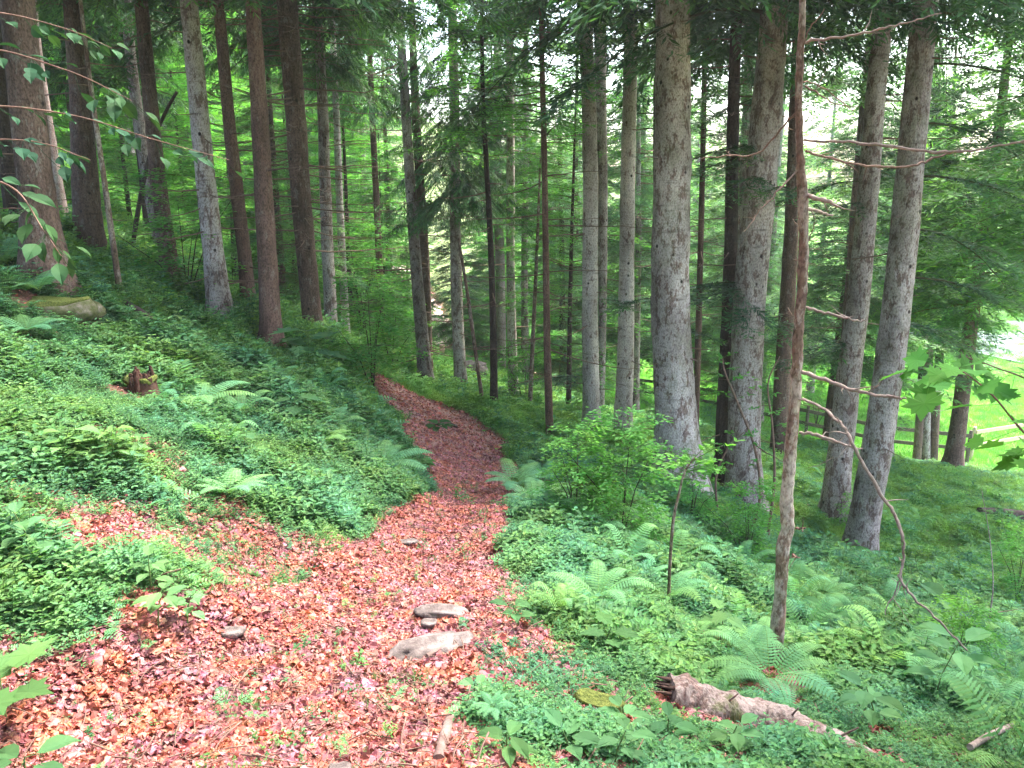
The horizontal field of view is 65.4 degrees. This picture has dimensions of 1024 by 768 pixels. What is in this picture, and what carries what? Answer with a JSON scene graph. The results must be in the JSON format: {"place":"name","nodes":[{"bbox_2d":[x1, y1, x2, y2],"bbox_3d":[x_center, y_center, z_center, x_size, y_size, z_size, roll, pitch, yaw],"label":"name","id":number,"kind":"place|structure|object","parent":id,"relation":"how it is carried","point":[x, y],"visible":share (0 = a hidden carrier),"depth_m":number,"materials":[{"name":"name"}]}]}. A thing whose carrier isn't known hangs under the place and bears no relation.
{"place":"outdoors","nodes":[
{"label":"outdoors","id":0,"kind":"place"},
{"bbox_2d":[0,112,1023,767],"bbox_3d":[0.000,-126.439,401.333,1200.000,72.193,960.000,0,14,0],"label":"ground","id":1,"kind":"structure","parent":0,"point":[25,296],"depth_m":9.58,"materials":[{"name":"brown plant"}]},
{"bbox_2d":[0,636,57,720],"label":"seedling","id":2,"kind":"object","parent":1,"relation":"on","point":[22,655],"visible":0.99,"depth_m":2.53,"materials":[{"name":"green plant"}]},
{"bbox_2d":[0,734,81,767],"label":"seedling","id":3,"kind":"object","parent":1,"relation":"on","point":[53,743],"visible":1,"depth_m":2.33,"materials":[{"name":"green plant"}]},
{"bbox_2d":[35,0,69,215],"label":"beech tree","id":4,"kind":"object","parent":1,"relation":"on","point":[60,190],"visible":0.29,"depth_m":15.33,"materials":[{"name":"grey plant"}]},
{"bbox_2d":[26,295,98,324],"bbox_3d":[-4.679,-0.735,8.130,0.833,0.306,0.520,0,14,0],"label":"boulder","id":5,"kind":"object","parent":1,"relation":"on","point":[85,308],"visible":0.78,"depth_m":8.02,"materials":[{"name":"stone"}]},
{"bbox_2d":[0,0,181,220],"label":"spruce tree","id":6,"kind":"object","parent":1,"relation":"on","point":[6,163],"visible":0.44,"depth_m":11.96,"materials":[{"name":"brown plant"}]},
{"bbox_2d":[46,0,137,291],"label":"tree trunk","id":7,"kind":"object","parent":1,"relation":"on","point":[113,246],"visible":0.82,"depth_m":10.09,"materials":[{"name":"brown plant"}]},
{"bbox_2d":[48,36,187,220],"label":"beech tree","id":8,"kind":"object","parent":1,"relation":"on","point":[127,196],"visible":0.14,"depth_m":23.00,"materials":[{"name":"green plant"}]},
{"bbox_2d":[0,12,244,285],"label":"beech sapling","id":9,"kind":"object","parent":1,"relation":"on","point":[115,107],"visible":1,"depth_m":3.11,"materials":[{"name":"green plant"}]},
{"bbox_2d":[37,0,219,155],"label":"fir tree","id":10,"kind":"object","parent":1,"relation":"on","point":[60,87],"visible":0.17,"depth_m":19.20,"materials":[{"name":"green wood"}]},
{"bbox_2d":[35,0,229,277],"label":"spruce tree","id":11,"kind":"object","parent":1,"relation":"on","point":[141,15],"visible":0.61,"depth_m":13.41,"materials":[{"name":"brown plant"}]},
{"bbox_2d":[0,0,268,295],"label":"fir tree","id":12,"kind":"object","parent":1,"relation":"on","point":[22,91],"visible":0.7,"depth_m":8.37,"materials":[{"name":"brown plant"}]},
{"bbox_2d":[45,4,227,231],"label":"beech tree","id":13,"kind":"object","parent":1,"relation":"on","point":[144,212],"visible":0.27,"depth_m":20.09,"materials":[{"name":"green plant"}]},
{"bbox_2d":[38,0,239,242],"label":"spruce tree","id":14,"kind":"object","parent":1,"relation":"on","point":[135,96],"visible":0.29,"depth_m":17.96,"materials":[{"name":"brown plant"}]},
{"bbox_2d":[123,365,162,397],"bbox_3d":[-3.060,0.076,6.613,0.393,0.444,0.351,8,16,28],"label":"tree stump","id":15,"kind":"object","parent":1,"relation":"on","point":[136,381],"visible":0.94,"depth_m":6.50,"materials":[{"name":"brown wood"}]},
{"bbox_2d":[35,0,265,250],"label":"spruce tree","id":16,"kind":"object","parent":1,"relation":"on","point":[86,198],"visible":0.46,"depth_m":13.35,"materials":[{"name":"brown plant"}]},
{"bbox_2d":[130,581,188,626],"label":"seedling","id":17,"kind":"object","parent":1,"relation":"on","point":[151,600],"visible":0.97,"depth_m":3.10,"materials":[{"name":"green plant"}]},
{"bbox_2d":[125,41,228,220],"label":"beech tree","id":18,"kind":"object","parent":1,"relation":"on","point":[174,127],"visible":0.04,"depth_m":28.40,"materials":[{"name":"green plant"}]},
{"bbox_2d":[113,158,247,293],"bbox_3d":[-5.334,-2.438,12.788,2.048,2.251,2.062,-5,15,-21],"label":"bush","id":19,"kind":"object","parent":1,"relation":"on","point":[159,267],"visible":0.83,"depth_m":12.62,"materials":[{"name":"green plant"}]},
{"bbox_2d":[36,0,354,317],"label":"fir tree","id":20,"kind":"object","parent":1,"relation":"on","point":[215,267],"visible":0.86,"depth_m":11.99,"materials":[{"name":"grey plant"}]},
{"bbox_2d":[126,3,288,229],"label":"beech tree","id":21,"kind":"object","parent":1,"relation":"on","point":[186,121],"visible":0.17,"depth_m":23.75,"materials":[{"name":"green plant"}]},
{"bbox_2d":[163,380,256,403],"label":"fern","id":22,"kind":"object","parent":1,"relation":"on","point":[208,397],"visible":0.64,"depth_m":6.97,"materials":[{"name":"green plant"}]},
{"bbox_2d":[157,3,320,277],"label":"beech tree","id":23,"kind":"object","parent":1,"relation":"on","point":[180,79],"visible":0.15,"depth_m":21.43,"materials":[{"name":"green plant"}]},
{"bbox_2d":[91,0,485,324],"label":"spruce tree","id":24,"kind":"object","parent":1,"relation":"on","point":[289,27],"visible":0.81,"depth_m":13.43,"materials":[{"name":"brown plant"}]},
{"bbox_2d":[216,12,368,333],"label":"fir tree","id":25,"kind":"object","parent":1,"relation":"on","point":[279,224],"visible":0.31,"depth_m":18.19,"materials":[{"name":"green wood"}]},
{"bbox_2d":[199,0,431,301],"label":"spruce tree","id":26,"kind":"object","parent":1,"relation":"on","point":[244,255],"visible":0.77,"depth_m":12.46,"materials":[{"name":"brown plant"}]},
{"bbox_2d":[204,0,435,325],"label":"fir tree","id":27,"kind":"object","parent":1,"relation":"on","point":[316,69],"visible":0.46,"depth_m":15.62,"materials":[{"name":"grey plant"}]},
{"bbox_2d":[274,14,409,315],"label":"beech tree","id":28,"kind":"object","parent":1,"relation":"on","point":[345,190],"visible":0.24,"depth_m":23.34,"materials":[{"name":"green plant"}]},
{"bbox_2d":[277,33,410,308],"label":"beech tree","id":29,"kind":"object","parent":1,"relation":"on","point":[357,187],"visible":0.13,"depth_m":24.40,"materials":[{"name":"green plant"}]},
{"bbox_2d":[194,0,519,350],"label":"spruce tree","id":30,"kind":"object","parent":1,"relation":"on","point":[270,319],"visible":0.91,"depth_m":11.47,"materials":[{"name":"red plant"}]},
{"bbox_2d":[315,218,413,343],"bbox_3d":[-4.045,-2.642,20.996,3.353,3.323,3.261,-1,14,-5],"label":"bush","id":31,"kind":"object","parent":1,"relation":"on","point":[372,262],"visible":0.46,"depth_m":21.20,"materials":[{"name":"green plant"}]},
{"bbox_2d":[306,8,423,333],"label":"fir tree","id":32,"kind":"object","parent":1,"relation":"on","point":[338,174],"visible":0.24,"depth_m":19.80,"materials":[{"name":"grey plant"}]},
{"bbox_2d":[302,3,437,326],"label":"spruce tree","id":33,"kind":"object","parent":1,"relation":"on","point":[372,121],"visible":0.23,"depth_m":21.69,"materials":[{"name":"green plant"}]},
{"bbox_2d":[321,272,428,388],"bbox_3d":[-2.315,-0.788,12.882,1.968,2.029,1.885,-7,16,-27],"label":"bush","id":34,"kind":"object","parent":1,"relation":"on","point":[384,330],"visible":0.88,"depth_m":12.72,"materials":[{"name":"green plant"}]},
{"bbox_2d":[330,80,442,333],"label":"beech tree","id":35,"kind":"object","parent":1,"relation":"on","point":[384,186],"visible":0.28,"depth_m":27.11,"materials":[{"name":"green plant"}]},
{"bbox_2d":[333,63,448,344],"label":"fir tree","id":36,"kind":"object","parent":1,"relation":"on","point":[405,256],"visible":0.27,"depth_m":27.94,"materials":[{"name":"green plant"}]},
{"bbox_2d":[353,276,439,372],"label":"bush","id":37,"kind":"object","parent":1,"relation":"on","point":[400,311],"visible":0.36,"depth_m":19.18,"materials":[{"name":"green plant"}]},
{"bbox_2d":[340,2,478,379],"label":"fir tree","id":38,"kind":"object","parent":1,"relation":"on","point":[421,324],"visible":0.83,"depth_m":18.36,"materials":[{"name":"grey plant"}]},
{"bbox_2d":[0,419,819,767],"bbox_3d":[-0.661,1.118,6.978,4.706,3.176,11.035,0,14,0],"label":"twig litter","id":39,"kind":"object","parent":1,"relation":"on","point":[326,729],"visible":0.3,"depth_m":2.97,"materials":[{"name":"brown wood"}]},
{"bbox_2d":[361,0,467,375],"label":"fir tree","id":40,"kind":"object","parent":1,"relation":"on","point":[425,257],"visible":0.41,"depth_m":19.20,"materials":[{"name":"grey plant"}]},
{"bbox_2d":[387,630,473,661],"bbox_3d":[-0.369,1.178,3.524,0.440,0.108,0.184,-6,15,-23],"label":"stone","id":41,"kind":"object","parent":1,"relation":"on","point":[419,647],"visible":0.68,"depth_m":3.50,"materials":[{"name":"beige stone"}]},
{"bbox_2d":[375,0,535,382],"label":"spruce tree","id":42,"kind":"object","parent":1,"relation":"on","point":[454,184],"visible":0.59,"depth_m":18.02,"materials":[{"name":"green plant"}]},
{"bbox_2d":[412,148,506,360],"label":"fir tree","id":43,"kind":"object","parent":1,"relation":"on","point":[446,326],"visible":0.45,"depth_m":26.79,"materials":[{"name":"green plant"}]},
{"bbox_2d":[367,0,581,403],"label":"tree","id":44,"kind":"object","parent":1,"relation":"on","point":[492,304],"visible":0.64,"depth_m":14.31,"materials":[{"name":"green plant"}]},
{"bbox_2d":[447,225,552,372],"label":"beech tree","id":45,"kind":"object","parent":1,"relation":"on","point":[477,272],"visible":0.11,"depth_m":30.49,"materials":[{"name":"green plant"}]},
{"bbox_2d":[429,0,582,367],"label":"fir tree","id":46,"kind":"object","parent":1,"relation":"on","point":[500,314],"visible":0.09,"depth_m":26.57,"materials":[{"name":"green plant"}]},
{"bbox_2d":[475,720,537,767],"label":"seedling","id":47,"kind":"object","parent":1,"relation":"on","point":[521,746],"visible":0.98,"depth_m":2.42,"materials":[{"name":"green plant"}]},
{"bbox_2d":[0,76,1023,767],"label":"ground cover","id":48,"kind":"object","parent":1,"relation":"on","point":[50,378],"visible":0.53,"depth_m":5.58,"materials":[{"name":"green plant"}]},
{"bbox_2d":[459,0,565,393],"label":"fir tree","id":49,"kind":"object","parent":1,"relation":"on","point":[509,264],"visible":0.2,"depth_m":19.57,"materials":[{"name":"grey plant"}]},
{"bbox_2d":[432,0,613,375],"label":"fir tree","id":50,"kind":"object","parent":1,"relation":"on","point":[524,284],"visible":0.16,"depth_m":22.92,"materials":[{"name":"green plant"}]},
{"bbox_2d":[495,129,581,400],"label":"sapling","id":51,"kind":"object","parent":1,"relation":"on","point":[534,312],"visible":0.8,"depth_m":17.69,"materials":[{"name":"green plant"}]},
{"bbox_2d":[430,0,654,435],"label":"spruce tree","id":52,"kind":"object","parent":1,"relation":"on","point":[547,343],"visible":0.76,"depth_m":13.61,"materials":[{"name":"green plant"}]},
{"bbox_2d":[434,0,653,430],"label":"fir tree","id":53,"kind":"object","parent":1,"relation":"on","point":[590,380],"visible":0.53,"depth_m":14.97,"materials":[{"name":"grey plant"}]},
{"bbox_2d":[473,44,653,403],"bbox_3d":[1.627,-3.301,18.736,4.278,9.401,3.848,11,18,38],"label":"tree","id":54,"kind":"object","parent":1,"relation":"on","point":[569,338],"visible":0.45,"depth_m":18.73,"materials":[{"name":"green plant"}]},
{"bbox_2d":[518,111,615,389],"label":"fir tree","id":55,"kind":"object","parent":1,"relation":"on","point":[562,367],"visible":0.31,"depth_m":24.72,"materials":[{"name":"green plant"}]},
{"bbox_2d":[542,709,599,760],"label":"seedling","id":56,"kind":"object","parent":1,"relation":"on","point":[581,738],"visible":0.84,"depth_m":2.60,"materials":[{"name":"green plant"}]},
{"bbox_2d":[525,420,631,521],"bbox_3d":[0.584,0.779,6.843,0.976,1.031,0.935,4,15,15],"label":"bush","id":57,"kind":"object","parent":1,"relation":"on","point":[565,467],"visible":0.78,"depth_m":6.76,"materials":[{"name":"green plant"}]},
{"bbox_2d":[505,37,653,411],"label":"fir tree","id":58,"kind":"object","parent":1,"relation":"on","point":[644,385],"visible":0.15,"depth_m":28.39,"materials":[{"name":"green plant"}]},
{"bbox_2d":[545,559,656,607],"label":"fern","id":59,"kind":"object","parent":1,"relation":"on","point":[603,573],"visible":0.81,"depth_m":4.56,"materials":[{"name":"green plant"}]},
{"bbox_2d":[551,5,655,405],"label":"fir tree","id":60,"kind":"object","parent":1,"relation":"on","point":[602,188],"visible":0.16,"depth_m":17.51,"materials":[{"name":"grey plant"}]},
{"bbox_2d":[579,611,641,649],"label":"seedling","id":61,"kind":"object","parent":1,"relation":"on","point":[624,631],"visible":0.95,"depth_m":3.74,"materials":[{"name":"green plant"}]},
{"bbox_2d":[528,1,702,428],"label":"fir tree","id":62,"kind":"object","parent":1,"relation":"on","point":[624,377],"visible":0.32,"depth_m":15.34,"materials":[{"name":"grey plant"}]},
{"bbox_2d":[557,404,682,544],"bbox_3d":[0.915,0.810,6.763,1.060,1.213,1.089,4,14,14],"label":"bush","id":63,"kind":"object","parent":1,"relation":"on","point":[608,473],"visible":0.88,"depth_m":6.70,"materials":[{"name":"green plant"}]},
{"bbox_2d":[517,6,725,405],"bbox_3d":[5.122,-7.944,29.487,10.332,19.444,9.046,-6,15,-22],"label":"spruce tree","id":64,"kind":"object","parent":1,"relation":"on","point":[643,322],"visible":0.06,"depth_m":28.92,"materials":[{"name":"green plant"}]},
{"bbox_2d":[596,717,658,761],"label":"seedling","id":65,"kind":"object","parent":1,"relation":"on","point":[609,738],"visible":0.97,"depth_m":2.56,"materials":[{"name":"green plant"}]},
{"bbox_2d":[547,0,715,376],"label":"fir tree","id":66,"kind":"object","parent":1,"relation":"on","point":[653,124],"visible":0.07,"depth_m":19.10,"materials":[{"name":"green plant"}]},
{"bbox_2d":[580,23,711,411],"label":"fir tree","id":67,"kind":"object","parent":1,"relation":"on","point":[639,212],"visible":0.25,"depth_m":26.19,"materials":[{"name":"grey plant"}]},
{"bbox_2d":[648,701,700,750],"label":"seedling","id":68,"kind":"object","parent":1,"relation":"on","point":[684,727],"visible":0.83,"depth_m":2.87,"materials":[{"name":"green plant"}]},
{"bbox_2d":[563,0,816,484],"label":"fir tree","id":69,"kind":"object","parent":1,"relation":"on","point":[730,246],"visible":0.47,"depth_m":12.82,"materials":[{"name":"brown plant"}]},
{"bbox_2d":[642,437,740,596],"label":"sapling","id":70,"kind":"object","parent":1,"relation":"on","point":[673,465],"visible":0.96,"depth_m":5.10,"materials":[{"name":"green plant"}]},
{"bbox_2d":[653,447,737,526],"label":"bush","id":71,"kind":"object","parent":1,"relation":"on","point":[705,503],"visible":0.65,"depth_m":9.08,"materials":[{"name":"green plant"}]},
{"bbox_2d":[645,19,752,423],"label":"spruce tree","id":72,"kind":"object","parent":1,"relation":"on","point":[700,260],"visible":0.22,"depth_m":17.64,"materials":[{"name":"brown plant"}]},
{"bbox_2d":[640,64,769,366],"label":"fir tree","id":73,"kind":"object","parent":1,"relation":"on","point":[697,200],"visible":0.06,"depth_m":34.44,"materials":[{"name":"green plant"}]},
{"bbox_2d":[439,0,972,494],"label":"fir tree","id":74,"kind":"object","parent":1,"relation":"on","point":[673,368],"visible":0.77,"depth_m":11.68,"materials":[{"name":"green plant"}]},
{"bbox_2d":[643,89,807,430],"bbox_3d":[6.098,-3.047,20.787,4.092,10.215,4.992,8,16,30],"label":"fir tree","id":75,"kind":"object","parent":1,"relation":"on","point":[707,366],"visible":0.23,"depth_m":20.64,"materials":[{"name":"green wood"}]},
{"bbox_2d":[708,713,764,756],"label":"seedling","id":76,"kind":"object","parent":1,"relation":"on","point":[738,740],"visible":0.95,"depth_m":2.87,"materials":[{"name":"green plant"}]},
{"bbox_2d":[696,477,780,563],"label":"bush","id":77,"kind":"object","parent":1,"relation":"on","point":[760,522],"visible":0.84,"depth_m":8.56,"materials":[{"name":"green plant"}]},
{"bbox_2d":[478,308,1023,470],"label":"meadow grass","id":78,"kind":"structure","parent":1,"relation":"on","point":[994,417],"depth_m":35.05,"materials":[{"name":"green plant"}]},
{"bbox_2d":[497,0,1023,512],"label":"fir tree","id":79,"kind":"object","parent":1,"relation":"on","point":[747,300],"visible":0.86,"depth_m":12.05,"materials":[{"name":"grey plant"}]},
{"bbox_2d":[654,673,876,758],"bbox_3d":[1.048,1.412,3.350,0.889,0.323,0.340,5,15,18],"label":"fallen log","id":80,"kind":"object","parent":1,"relation":"on","point":[687,690],"visible":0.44,"depth_m":3.34,"materials":[{"name":"wood"}]},
{"bbox_2d":[691,44,843,421],"bbox_3d":[9.855,-6.365,30.076,7.722,17.401,6.982,-8,16,-29],"label":"fir tree","id":81,"kind":"object","parent":1,"relation":"on","point":[774,241],"visible":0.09,"depth_m":29.73,"materials":[{"name":"green plant"}]},
{"bbox_2d":[691,42,851,329],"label":"fir tree","id":82,"kind":"object","parent":1,"relation":"on","point":[743,168],"visible":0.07,"depth_m":18.06,"materials":[{"name":"plant"}]},
{"bbox_2d":[705,625,839,707],"bbox_3d":[1.285,1.387,3.822,0.625,0.131,0.605,12,18,40],"label":"fern","id":83,"kind":"object","parent":1,"relation":"on","point":[754,669],"visible":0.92,"depth_m":3.86,"materials":[{"name":"green plant"}]},
{"bbox_2d":[691,14,894,452],"bbox_3d":[5.021,-5.539,15.791,4.311,15.456,4.588,0,14,0],"label":"fir tree","id":84,"kind":"object","parent":1,"relation":"on","point":[781,384],"visible":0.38,"depth_m":16.27,"materials":[{"name":"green plant"}]},
{"bbox_2d":[640,379,972,463],"bbox_3d":[10.687,1.406,32.055,13.491,1.856,1.585,10,17,36],"label":"wooden fence","id":85,"kind":"object","parent":1,"relation":"on","point":[806,422],"visible":0.13,"depth_m":29.84,"materials":[{"name":"brown wood"}]},
{"bbox_2d":[768,18,905,393],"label":"fir tree","id":86,"kind":"object","parent":1,"relation":"on","point":[824,131],"visible":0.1,"depth_m":36.56,"materials":[{"name":"green plant"}]},
{"bbox_2d":[654,0,1023,523],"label":"fir tree","id":87,"kind":"object","parent":1,"relation":"on","point":[836,485],"visible":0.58,"depth_m":12.90,"materials":[{"name":"grey plant"}]},
{"bbox_2d":[673,0,1023,553],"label":"fir tree","id":88,"kind":"object","parent":1,"relation":"on","point":[863,524],"visible":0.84,"depth_m":11.52,"materials":[{"name":"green plant"}]},
{"bbox_2d":[764,4,956,442],"bbox_3d":[9.326,-4.587,21.589,6.070,14.237,5.988,11,18,37],"label":"fir tree","id":89,"kind":"object","parent":1,"relation":"on","point":[825,325],"visible":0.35,"depth_m":21.25,"materials":[{"name":"green plant"}]},
{"bbox_2d":[700,0,1023,663],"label":"dead tree","id":90,"kind":"object","parent":1,"relation":"on","point":[778,612],"visible":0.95,"depth_m":3.88,"materials":[{"name":"brown wood"}]},
{"bbox_2d":[785,7,942,427],"bbox_3d":[8.261,-4.428,18.120,4.183,13.882,3.552,0,14,0],"label":"fir tree","id":91,"kind":"object","parent":1,"relation":"on","point":[890,177],"visible":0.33,"depth_m":18.12,"materials":[{"name":"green plant"}]},
{"bbox_2d":[835,670,906,727],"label":"seedling","id":92,"kind":"object","parent":1,"relation":"on","point":[866,697],"visible":0.98,"depth_m":3.42,"materials":[{"name":"green plant"}]},
{"bbox_2d":[803,43,1006,377],"bbox_3d":[15.974,-6.365,33.566,7.398,16.558,8.392,-6,15,-22],"label":"fir tree","id":93,"kind":"object","parent":1,"relation":"on","point":[887,216],"visible":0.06,"depth_m":33.00,"materials":[{"name":"green plant"}]},
{"bbox_2d":[859,33,991,452],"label":"fir tree","id":94,"kind":"object","parent":1,"relation":"on","point":[955,98],"visible":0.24,"depth_m":18.29,"materials":[{"name":"green plant"}]},
{"bbox_2d":[831,0,1023,467],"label":"fir tree","id":95,"kind":"object","parent":1,"relation":"on","point":[954,452],"visible":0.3,"depth_m":19.09,"materials":[{"name":"green plant"}]},
{"bbox_2d":[871,42,1001,459],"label":"spruce tree","id":96,"kind":"object","parent":1,"relation":"on","point":[926,445],"visible":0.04,"depth_m":25.56,"materials":[{"name":"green plant"}]},
{"bbox_2d":[865,50,1023,459],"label":"spruce tree","id":97,"kind":"object","parent":1,"relation":"on","point":[918,441],"visible":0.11,"depth_m":25.31,"materials":[{"name":"green plant"}]},
{"bbox_2d":[878,46,1011,460],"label":"spruce tree","id":98,"kind":"object","parent":1,"relation":"on","point":[935,422],"visible":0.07,"depth_m":25.61,"materials":[{"name":"green plant"}]},
{"bbox_2d":[880,345,1023,470],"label":"maple sapling","id":99,"kind":"object","parent":1,"relation":"on","point":[924,402],"visible":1,"depth_m":2.54,"materials":[{"name":"green plant"}]},
{"bbox_2d":[902,622,1003,706],"bbox_3d":[2.122,1.389,3.849,0.400,0.455,0.340,-8,16,-28],"label":"seedling","id":100,"kind":"object","parent":1,"relation":"on","point":[964,663],"visible":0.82,"depth_m":3.82,"materials":[{"name":"green plant"}]},
{"bbox_2d":[911,588,1011,675],"bbox_3d":[3.096,1.748,5.543,0.699,0.716,0.638,5,15,18],"label":"bush","id":101,"kind":"object","parent":1,"relation":"on","point":[953,600],"visible":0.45,"depth_m":5.42,"materials":[{"name":"green plant"}]},
{"bbox_2d":[919,20,1023,318],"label":"fir tree","id":102,"kind":"object","parent":1,"relation":"on","point":[1004,220],"visible":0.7,"depth_m":14.77,"materials":[{"name":"green plant"}]},
{"bbox_2d":[969,517,1023,603],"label":"bush","id":103,"kind":"object","parent":1,"relation":"on","point":[1008,542],"visible":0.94,"depth_m":10.15,"materials":[{"name":"green plant"}]},
{"bbox_2d":[237,0,1023,191],"label":"sky","id":104,"kind":"structure","parent":0,"point":[608,85],"materials":[{"name":"white"}]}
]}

